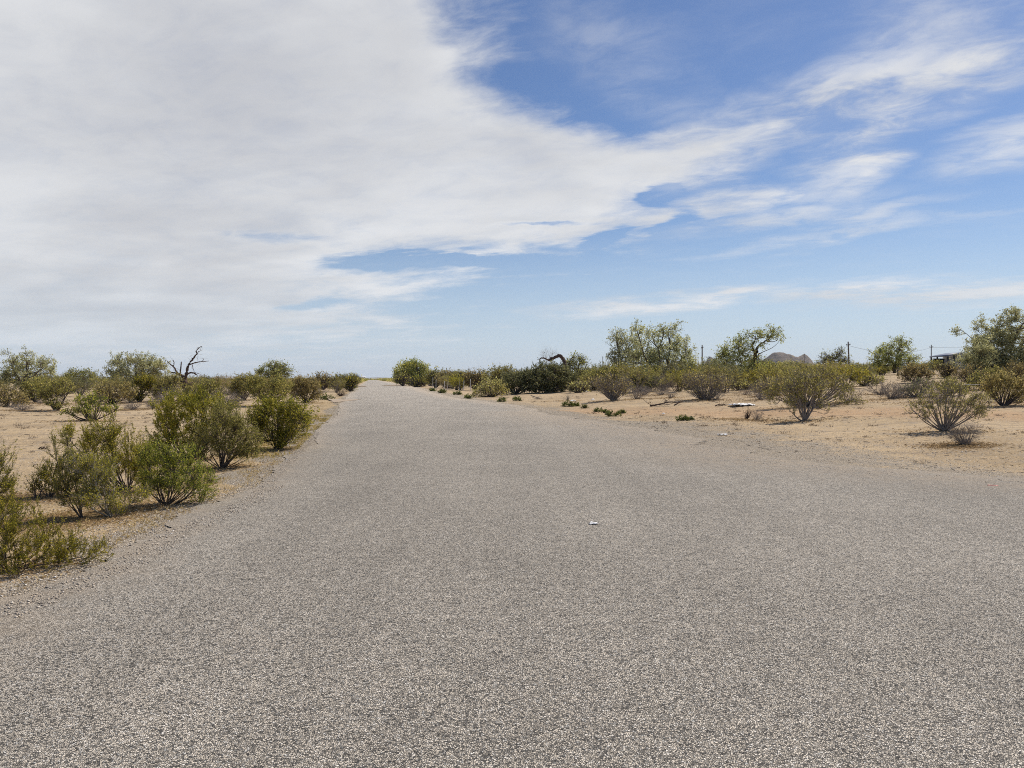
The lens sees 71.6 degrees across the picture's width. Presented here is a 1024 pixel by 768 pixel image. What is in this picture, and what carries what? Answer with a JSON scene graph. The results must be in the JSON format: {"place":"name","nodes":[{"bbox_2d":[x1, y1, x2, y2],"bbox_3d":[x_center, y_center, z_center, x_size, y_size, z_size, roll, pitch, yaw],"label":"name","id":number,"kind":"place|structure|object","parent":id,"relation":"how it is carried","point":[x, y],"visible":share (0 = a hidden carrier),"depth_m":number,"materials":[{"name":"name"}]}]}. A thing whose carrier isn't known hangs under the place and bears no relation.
{"place":"outdoors","nodes":[
{"label":"outdoors","id":0,"kind":"place"},
{"bbox_2d":[0,380,1023,767],"bbox_3d":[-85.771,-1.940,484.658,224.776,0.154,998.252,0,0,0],"label":"road","id":1,"kind":"structure","parent":0,"point":[386,574],"depth_m":4.73,"materials":[{"name":"asphalt"}]},
{"bbox_2d":[0,370,1023,597],"bbox_3d":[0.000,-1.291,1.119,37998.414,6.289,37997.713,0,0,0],"label":"ground","id":2,"kind":"structure","parent":0,"point":[886,422],"depth_m":21.18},
{"bbox_2d":[0,439,29,520],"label":"creosote bush","id":3,"kind":"object","parent":2,"relation":"on","point":[6,484],"visible":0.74,"depth_m":7.84,"materials":[{"name":"green plant"}]},
{"bbox_2d":[0,382,30,406],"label":"creosote bush","id":4,"kind":"object","parent":2,"relation":"on","point":[5,398],"visible":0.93,"depth_m":44.68,"materials":[{"name":"green plant"}]},
{"bbox_2d":[0,399,36,410],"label":"dry shrub","id":5,"kind":"object","parent":2,"relation":"on","point":[20,408],"visible":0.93,"depth_m":38.67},
{"bbox_2d":[0,344,58,389],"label":"spreading tree","id":6,"kind":"object","parent":2,"relation":"on","point":[6,375],"visible":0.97,"depth_m":80.02,"materials":[{"name":"green plant"}]},
{"bbox_2d":[16,373,53,401],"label":"creosote bush","id":7,"kind":"object","parent":2,"relation":"on","point":[28,387],"visible":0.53,"depth_m":49.41,"materials":[{"name":"green plant"}]},
{"bbox_2d":[21,466,51,497],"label":"creosote bush","id":8,"kind":"object","parent":2,"relation":"on","point":[34,488],"visible":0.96,"depth_m":9.97,"materials":[{"name":"green plant"}]},
{"bbox_2d":[25,456,70,496],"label":"creosote bush","id":9,"kind":"object","parent":2,"relation":"on","point":[44,471],"visible":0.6,"depth_m":10.02,"materials":[{"name":"green plant"}]},
{"bbox_2d":[31,375,77,410],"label":"creosote bush","id":10,"kind":"object","parent":2,"relation":"on","point":[47,392],"visible":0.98,"depth_m":38.10,"materials":[{"name":"green plant"}]},
{"bbox_2d":[0,492,114,575],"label":"creosote bush","id":11,"kind":"object","parent":2,"relation":"on","point":[11,525],"visible":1,"depth_m":6.06,"materials":[{"name":"green plant"}]},
{"bbox_2d":[38,425,107,517],"bbox_3d":[-5.237,1.061,8.474,0.709,1.148,0.481,0,0,0],"label":"creosote bush","id":12,"kind":"object","parent":2,"relation":"on","point":[66,485],"visible":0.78,"depth_m":8.45,"materials":[{"name":"green plant"}]},
{"bbox_2d":[53,366,99,393],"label":"loose tree","id":13,"kind":"object","parent":2,"relation":"on","point":[80,374],"visible":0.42,"depth_m":77.53,"materials":[{"name":"green plant"}]},
{"bbox_2d":[69,376,96,395],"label":"scrub bush","id":14,"kind":"object","parent":2,"relation":"on","point":[87,382],"visible":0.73,"depth_m":69.62,"materials":[{"name":"green plant"}]},
{"bbox_2d":[57,389,122,420],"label":"creosote bush","id":15,"kind":"object","parent":2,"relation":"on","point":[89,399],"visible":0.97,"depth_m":28.87,"materials":[{"name":"green plant"}]},
{"bbox_2d":[87,373,122,393],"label":"scrub bush","id":16,"kind":"object","parent":2,"relation":"on","point":[104,380],"visible":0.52,"depth_m":62.58,"materials":[{"name":"green plant"}]},
{"bbox_2d":[52,409,160,490],"bbox_3d":[-5.885,0.980,10.541,1.521,1.290,0.921,0,0,-5],"label":"creosote bush","id":17,"kind":"object","parent":2,"relation":"on","point":[108,443],"visible":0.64,"depth_m":10.41,"materials":[{"name":"green plant"}]},
{"bbox_2d":[58,441,162,516],"bbox_3d":[-4.887,1.145,8.566,1.134,0.959,0.814,0,0,0],"label":"creosote bush","id":18,"kind":"object","parent":2,"relation":"on","point":[99,477],"visible":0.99,"depth_m":8.49,"materials":[{"name":"green plant"}]},
{"bbox_2d":[89,375,139,403],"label":"creosote bush","id":19,"kind":"object","parent":2,"relation":"on","point":[120,390],"visible":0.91,"depth_m":47.79,"materials":[{"name":"green plant"}]},
{"bbox_2d":[122,398,142,409],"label":"dry shrub","id":20,"kind":"object","parent":2,"relation":"on","point":[130,406],"visible":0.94,"depth_m":39.65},
{"bbox_2d":[98,349,173,391],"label":"bushy tree","id":21,"kind":"object","parent":2,"relation":"on","point":[145,365],"visible":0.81,"depth_m":65.53,"materials":[{"name":"green plant"}]},
{"bbox_2d":[123,372,156,401],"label":"creosote bush","id":22,"kind":"object","parent":2,"relation":"on","point":[145,382],"visible":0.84,"depth_m":50.05,"materials":[{"name":"green plant"}]},
{"bbox_2d":[149,370,184,400],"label":"creosote bush","id":23,"kind":"object","parent":2,"relation":"on","point":[172,380],"visible":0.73,"depth_m":50.48,"materials":[{"name":"green plant"}]},
{"bbox_2d":[0,398,339,587],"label":"dry grass","id":24,"kind":"structure","parent":2,"relation":"on","point":[243,475],"depth_m":8.58,"materials":[{"name":"plant"}]},
{"bbox_2d":[129,432,221,504],"bbox_3d":[-4.338,1.111,9.207,1.252,0.986,0.800,0,0,0],"label":"creosote bush","id":25,"kind":"object","parent":2,"relation":"on","point":[169,463],"visible":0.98,"depth_m":9.14,"materials":[{"name":"green plant"}]},
{"bbox_2d":[133,383,239,458],"bbox_3d":[-6.633,0.814,14.794,2.186,1.763,1.598,0,0,0],"label":"creosote bush","id":26,"kind":"object","parent":2,"relation":"on","point":[173,424],"visible":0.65,"depth_m":14.51,"materials":[{"name":"green plant"}]},
{"bbox_2d":[167,346,205,389],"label":"dead tree","id":27,"kind":"object","parent":2,"relation":"on","point":[186,374],"visible":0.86,"depth_m":73.92,"materials":[{"name":"brown wood"}]},
{"bbox_2d":[181,375,227,403],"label":"creosote bush","id":28,"kind":"object","parent":2,"relation":"on","point":[211,387],"visible":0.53,"depth_m":43.55,"materials":[{"name":"green plant"}]},
{"bbox_2d":[178,393,273,467],"bbox_3d":[-5.254,0.869,13.157,1.706,1.430,1.108,0,0,0],"label":"creosote bush","id":29,"kind":"object","parent":2,"relation":"on","point":[237,426],"visible":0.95,"depth_m":12.97,"materials":[{"name":"green plant"}]},
{"bbox_2d":[214,373,239,394],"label":"scrub bush","id":30,"kind":"object","parent":2,"relation":"on","point":[224,379],"visible":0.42,"depth_m":68.17,"materials":[{"name":"green plant"}]},
{"bbox_2d":[206,389,249,404],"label":"dry shrub","id":31,"kind":"object","parent":2,"relation":"on","point":[236,399],"visible":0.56,"depth_m":42.97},
{"bbox_2d":[226,372,260,399],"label":"creosote bush","id":32,"kind":"object","parent":2,"relation":"on","point":[236,385],"visible":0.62,"depth_m":53.72,"materials":[{"name":"green plant"}]},
{"bbox_2d":[243,369,294,403],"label":"creosote bush","id":33,"kind":"object","parent":2,"relation":"on","point":[276,386],"visible":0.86,"depth_m":42.18,"materials":[{"name":"green plant"}]},
{"bbox_2d":[250,358,296,380],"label":"domed tree","id":34,"kind":"object","parent":2,"relation":"on","point":[282,369],"visible":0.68,"depth_m":75.62,"materials":[{"name":"green plant"}]},
{"bbox_2d":[228,414,331,460],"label":"green grass","id":35,"kind":"structure","parent":2,"relation":"on","point":[310,434],"depth_m":17.82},
{"bbox_2d":[241,390,319,448],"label":"creosote bush","id":36,"kind":"object","parent":2,"relation":"on","point":[289,412],"visible":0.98,"depth_m":16.04,"materials":[{"name":"green plant"}]},
{"bbox_2d":[284,374,324,402],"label":"creosote bush","id":37,"kind":"object","parent":2,"relation":"on","point":[308,386],"visible":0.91,"depth_m":47.71,"materials":[{"name":"green plant"}]},
{"bbox_2d":[310,369,332,389],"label":"creosote bush","id":38,"kind":"object","parent":2,"relation":"on","point":[320,378],"visible":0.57,"depth_m":99.98,"materials":[{"name":"green plant"}]},
{"bbox_2d":[327,378,345,392],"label":"scrub bush","id":39,"kind":"object","parent":2,"relation":"on","point":[343,381],"visible":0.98,"depth_m":85.95,"materials":[{"name":"green plant"}]},
{"bbox_2d":[324,372,349,390],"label":"creosote bush","id":40,"kind":"object","parent":2,"relation":"on","point":[336,377],"visible":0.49,"depth_m":93.40,"materials":[{"name":"green plant"}]},
{"bbox_2d":[338,374,360,391],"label":"creosote bush","id":41,"kind":"object","parent":2,"relation":"on","point":[350,383],"visible":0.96,"depth_m":90.13,"materials":[{"name":"green plant"}]},
{"bbox_2d":[391,371,412,385],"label":"yellow bush","id":42,"kind":"object","parent":2,"relation":"on","point":[401,378],"visible":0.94,"depth_m":149.74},
{"bbox_2d":[391,355,430,385],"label":"palo verde","id":43,"kind":"object","parent":2,"relation":"on","point":[416,368],"visible":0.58,"depth_m":167.26,"materials":[{"name":"green plant"}]},
{"bbox_2d":[406,375,427,386],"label":"creosote bush","id":44,"kind":"object","parent":2,"relation":"on","point":[419,381],"visible":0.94,"depth_m":140.73,"materials":[{"name":"green plant"}]},
{"bbox_2d":[421,366,443,387],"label":"creosote bush","id":45,"kind":"object","parent":2,"relation":"on","point":[429,376],"visible":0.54,"depth_m":130.39,"materials":[{"name":"green plant"}]},
{"bbox_2d":[433,367,456,387],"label":"creosote bush","id":46,"kind":"object","parent":2,"relation":"on","point":[443,372],"visible":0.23,"depth_m":127.26,"materials":[{"name":"green plant"}]},
{"bbox_2d":[445,372,466,389],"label":"scrub bush","id":47,"kind":"object","parent":2,"relation":"on","point":[456,383],"visible":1,"depth_m":106.28,"materials":[{"name":"green plant"}]},
{"bbox_2d":[448,369,471,386],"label":"creosote bush","id":48,"kind":"object","parent":2,"relation":"on","point":[450,375],"visible":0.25,"depth_m":119.19,"materials":[{"name":"green plant"}]},
{"bbox_2d":[13,363,920,383],"bbox_3d":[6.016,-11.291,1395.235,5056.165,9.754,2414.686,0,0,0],"label":"distant scrub","id":49,"kind":"object","parent":2,"relation":"on","point":[380,379],"visible":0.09,"depth_m":419.29,"materials":[{"name":"green plant"}]},
{"bbox_2d":[461,366,487,388],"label":"creosote bush","id":50,"kind":"object","parent":2,"relation":"on","point":[474,378],"visible":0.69,"depth_m":107.35,"materials":[{"name":"green plant"}]},
{"bbox_2d":[472,372,510,396],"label":"pale shrub","id":51,"kind":"object","parent":2,"relation":"on","point":[490,392],"visible":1,"depth_m":64.19,"materials":[{"name":"green plant"}]},
{"bbox_2d":[479,362,515,388],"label":"creosote bush","id":52,"kind":"object","parent":2,"relation":"on","point":[496,372],"visible":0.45,"depth_m":99.47,"materials":[{"name":"green plant"}]},
{"bbox_2d":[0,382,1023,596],"bbox_3d":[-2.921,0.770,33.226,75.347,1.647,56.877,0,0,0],"label":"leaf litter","id":53,"kind":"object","parent":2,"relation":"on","point":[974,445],"visible":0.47,"depth_m":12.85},
{"bbox_2d":[0,378,1023,472],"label":"dry tufts","id":54,"kind":"object","parent":2,"relation":"on","point":[810,424],"visible":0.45,"depth_m":25.68,"materials":[{"name":"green plant"}]},
{"bbox_2d":[2,382,1023,504],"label":"dry twigs","id":55,"kind":"object","parent":2,"relation":"on","point":[666,426],"visible":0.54,"depth_m":23.62,"materials":[{"name":"brown plant"}]},
{"bbox_2d":[495,367,539,394],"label":"thorn thicket","id":56,"kind":"object","parent":2,"relation":"on","point":[509,379],"visible":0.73,"depth_m":72.06,"materials":[{"name":"green plant"}]},
{"bbox_2d":[519,357,582,392],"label":"thorn thicket","id":57,"kind":"object","parent":2,"relation":"on","point":[551,372],"visible":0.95,"depth_m":71.41,"materials":[{"name":"green plant"}]},
{"bbox_2d":[539,353,565,372],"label":"dead branch","id":58,"kind":"object","parent":2,"relation":"on","point":[561,357],"visible":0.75,"depth_m":81.86,"materials":[{"name":"brown wood"}]},
{"bbox_2d":[565,378,590,392],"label":"plant","id":59,"kind":"object","parent":2,"relation":"on","point":[576,387],"visible":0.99,"depth_m":65.42,"materials":[{"name":"green plant"}]},
{"bbox_2d":[566,350,590,382],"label":"green tree","id":60,"kind":"object","parent":2,"relation":"on","point":[581,359],"visible":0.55,"depth_m":83.71,"materials":[{"name":"green plant"}]},
{"bbox_2d":[573,364,615,389],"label":"scrub bush","id":61,"kind":"object","parent":2,"relation":"on","point":[592,375],"visible":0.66,"depth_m":71.11,"materials":[{"name":"green plant"}]},
{"bbox_2d":[587,360,630,388],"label":"creosote bush","id":62,"kind":"object","parent":2,"relation":"on","point":[613,369],"visible":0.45,"depth_m":71.38,"materials":[{"name":"green plant"}]},
{"bbox_2d":[588,369,632,399],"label":"bare shrub","id":63,"kind":"object","parent":2,"relation":"on","point":[608,392],"visible":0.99,"depth_m":45.18,"materials":[{"name":"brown plant"}]},
{"bbox_2d":[606,323,641,370],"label":"ironwood tree","id":64,"kind":"object","parent":2,"relation":"on","point":[622,342],"visible":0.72,"depth_m":79.58,"materials":[{"name":"green plant"}]},
{"bbox_2d":[615,360,654,392],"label":"scrub bush","id":65,"kind":"object","parent":2,"relation":"on","point":[629,370],"visible":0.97,"depth_m":59.12,"materials":[{"name":"green plant"}]},
{"bbox_2d":[627,384,651,398],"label":"dry shrub","id":66,"kind":"object","parent":2,"relation":"on","point":[635,395],"visible":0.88,"depth_m":47.71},
{"bbox_2d":[624,367,661,391],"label":"creosote bush","id":67,"kind":"object","parent":2,"relation":"on","point":[646,384],"visible":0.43,"depth_m":60.60,"materials":[{"name":"green plant"}]},
{"bbox_2d":[634,363,669,389],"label":"scrub bush","id":68,"kind":"object","parent":2,"relation":"on","point":[652,372],"visible":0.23,"depth_m":64.20,"materials":[{"name":"green plant"}]},
{"bbox_2d":[647,373,675,390],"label":"dry shrub","id":69,"kind":"object","parent":2,"relation":"on","point":[661,387],"visible":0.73,"depth_m":60.32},
{"bbox_2d":[620,318,706,385],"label":"ironwood tree","id":70,"kind":"object","parent":2,"relation":"on","point":[654,356],"visible":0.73,"depth_m":76.11,"materials":[{"name":"green plant"}]},
{"bbox_2d":[659,371,692,391],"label":"scrub bush","id":71,"kind":"object","parent":2,"relation":"on","point":[677,384],"visible":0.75,"depth_m":55.69,"materials":[{"name":"green plant"}]},
{"bbox_2d":[658,359,698,384],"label":"scrub bush","id":72,"kind":"object","parent":2,"relation":"on","point":[675,366],"visible":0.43,"depth_m":71.89,"materials":[{"name":"green plant"}]},
{"bbox_2d":[666,363,705,389],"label":"scrub bush","id":73,"kind":"object","parent":2,"relation":"on","point":[694,366],"visible":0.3,"depth_m":62.43,"materials":[{"name":"green plant"}]},
{"bbox_2d":[680,367,733,399],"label":"bare shrub","id":74,"kind":"object","parent":2,"relation":"on","point":[700,391],"visible":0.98,"depth_m":42.31,"materials":[{"name":"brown plant"}]},
{"bbox_2d":[690,353,740,390],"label":"scrub bush","id":75,"kind":"object","parent":2,"relation":"on","point":[731,365],"visible":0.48,"depth_m":53.15,"materials":[{"name":"green plant"}]},
{"bbox_2d":[698,362,749,392],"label":"scrub bush","id":76,"kind":"object","parent":2,"relation":"on","point":[717,369],"visible":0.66,"depth_m":49.30,"materials":[{"name":"green plant"}]},
{"bbox_2d":[727,377,758,389],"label":"plant","id":77,"kind":"object","parent":2,"relation":"on","point":[743,385],"visible":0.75,"depth_m":52.43,"materials":[{"name":"green plant"}]},
{"bbox_2d":[730,362,761,385],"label":"thorn thicket","id":78,"kind":"object","parent":2,"relation":"on","point":[741,369],"visible":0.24,"depth_m":62.19,"materials":[{"name":"green plant"}]},
{"bbox_2d":[710,324,786,377],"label":"tree","id":79,"kind":"object","parent":2,"relation":"on","point":[730,355],"visible":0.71,"depth_m":71.32,"materials":[{"name":"green plant"}]},
{"bbox_2d":[741,362,780,387],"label":"scrub bush","id":80,"kind":"object","parent":2,"relation":"on","point":[753,372],"visible":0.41,"depth_m":53.64,"materials":[{"name":"green plant"}]},
{"bbox_2d":[749,376,786,395],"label":"bare shrub","id":81,"kind":"object","parent":2,"relation":"on","point":[762,387],"visible":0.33,"depth_m":42.19,"materials":[{"name":"brown plant"}]},
{"bbox_2d":[754,363,795,385],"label":"scrub bush","id":82,"kind":"object","parent":2,"relation":"on","point":[784,369],"visible":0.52,"depth_m":49.83,"materials":[{"name":"green plant"}]},
{"bbox_2d":[779,368,830,420],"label":"creosote bush","id":83,"kind":"object","parent":2,"relation":"on","point":[797,392],"visible":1,"depth_m":26.16,"materials":[{"name":"green plant"}]},
{"bbox_2d":[761,361,867,406],"bbox_3d":[13.702,0.019,32.600,4.992,2.271,2.757,0,0,0],"label":"creosote bush","id":84,"kind":"object","parent":2,"relation":"on","point":[775,387],"visible":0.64,"depth_m":32.32,"materials":[{"name":"green plant"}]},
{"bbox_2d":[813,344,851,364],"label":"twiggy tree","id":85,"kind":"object","parent":2,"relation":"on","point":[831,358],"visible":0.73,"depth_m":94.58,"materials":[{"name":"green plant"}]},
{"bbox_2d":[826,359,874,388],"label":"scrub bush","id":86,"kind":"object","parent":2,"relation":"on","point":[850,371],"visible":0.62,"depth_m":46.87,"materials":[{"name":"green plant"}]},
{"bbox_2d":[835,384,865,401],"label":"dry shrub","id":87,"kind":"object","parent":2,"relation":"on","point":[851,397],"visible":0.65,"depth_m":33.30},
{"bbox_2d":[844,365,890,386],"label":"creosote bush","id":88,"kind":"object","parent":2,"relation":"on","point":[866,382],"visible":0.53,"depth_m":52.90,"materials":[{"name":"green plant"}]},
{"bbox_2d":[861,377,895,394],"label":"dry shrub","id":89,"kind":"object","parent":2,"relation":"on","point":[876,387],"visible":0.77,"depth_m":38.16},
{"bbox_2d":[877,384,909,398],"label":"dry shrub","id":90,"kind":"object","parent":2,"relation":"on","point":[893,394],"visible":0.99,"depth_m":34.13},
{"bbox_2d":[866,334,924,373],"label":"mesquite tree","id":91,"kind":"object","parent":2,"relation":"on","point":[898,355],"visible":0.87,"depth_m":83.41,"materials":[{"name":"green plant"}]},
{"bbox_2d":[890,376,936,396],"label":"bare shrub","id":92,"kind":"object","parent":2,"relation":"on","point":[917,386],"visible":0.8,"depth_m":34.21,"materials":[{"name":"grey plant"}]},
{"bbox_2d":[895,361,937,382],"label":"creosote bush","id":93,"kind":"object","parent":2,"relation":"on","point":[909,369],"visible":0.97,"depth_m":55.32,"materials":[{"name":"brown plant"}]},
{"bbox_2d":[921,359,942,373],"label":"tree","id":94,"kind":"object","parent":2,"relation":"on","point":[932,365],"visible":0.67,"depth_m":77.75,"materials":[{"name":"green plant"}]},
{"bbox_2d":[934,361,958,377],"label":"creosote bush","id":95,"kind":"object","parent":2,"relation":"on","point":[946,369],"visible":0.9,"depth_m":61.67,"materials":[{"name":"green plant"}]},
{"bbox_2d":[929,352,964,369],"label":"shed","id":96,"kind":"structure","parent":2,"relation":"on","point":[946,357],"depth_m":118.37,"materials":[{"name":"metal"}]},
{"bbox_2d":[904,376,996,430],"bbox_3d":[12.285,0.560,19.919,2.362,1.622,1.373,0,0,19],"label":"creosote bush","id":97,"kind":"object","parent":2,"relation":"on","point":[946,425],"visible":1,"depth_m":19.95,"materials":[{"name":"green plant"}]},
{"bbox_2d":[930,376,977,391],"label":"creosote bush","id":98,"kind":"object","parent":2,"relation":"on","point":[943,382],"visible":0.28,"depth_m":37.99,"materials":[{"name":"green plant"}]},
{"bbox_2d":[945,421,986,444],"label":"dry shrub","id":99,"kind":"object","parent":2,"relation":"on","point":[963,440],"visible":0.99,"depth_m":17.16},
{"bbox_2d":[948,362,988,382],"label":"creosote bush","id":100,"kind":"object","parent":2,"relation":"on","point":[962,373],"visible":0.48,"depth_m":44.73,"materials":[{"name":"green plant"}]},
{"bbox_2d":[940,303,1023,375],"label":"tree","id":101,"kind":"object","parent":2,"relation":"on","point":[985,351],"visible":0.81,"depth_m":61.72,"materials":[{"name":"green plant"}]},
{"bbox_2d":[964,364,1004,388],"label":"creosote bush","id":102,"kind":"object","parent":2,"relation":"on","point":[990,371],"visible":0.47,"depth_m":38.87,"materials":[{"name":"green plant"}]},
{"bbox_2d":[971,367,1023,405],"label":"creosote bush","id":103,"kind":"object","parent":2,"relation":"on","point":[1015,387],"visible":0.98,"depth_m":27.99,"materials":[{"name":"green plant"}]},
{"bbox_2d":[984,356,1023,385],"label":"creosote bush","id":104,"kind":"object","parent":2,"relation":"on","point":[1017,366],"visible":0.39,"depth_m":38.95,"materials":[{"name":"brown plant"}]},
{"bbox_2d":[0,397,1023,623],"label":"gravel","id":105,"kind":"structure","parent":0,"point":[93,584],"depth_m":9.02,"materials":[{"name":"gravel"}]},
{"bbox_2d":[0,0,1023,378],"label":"sky","id":106,"kind":"structure","parent":0,"point":[362,187],"materials":[{"name":"blue"}]},
{"bbox_2d":[764,352,812,365],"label":"hill","id":107,"kind":"structure","parent":0,"point":[779,356],"depth_m":2284.06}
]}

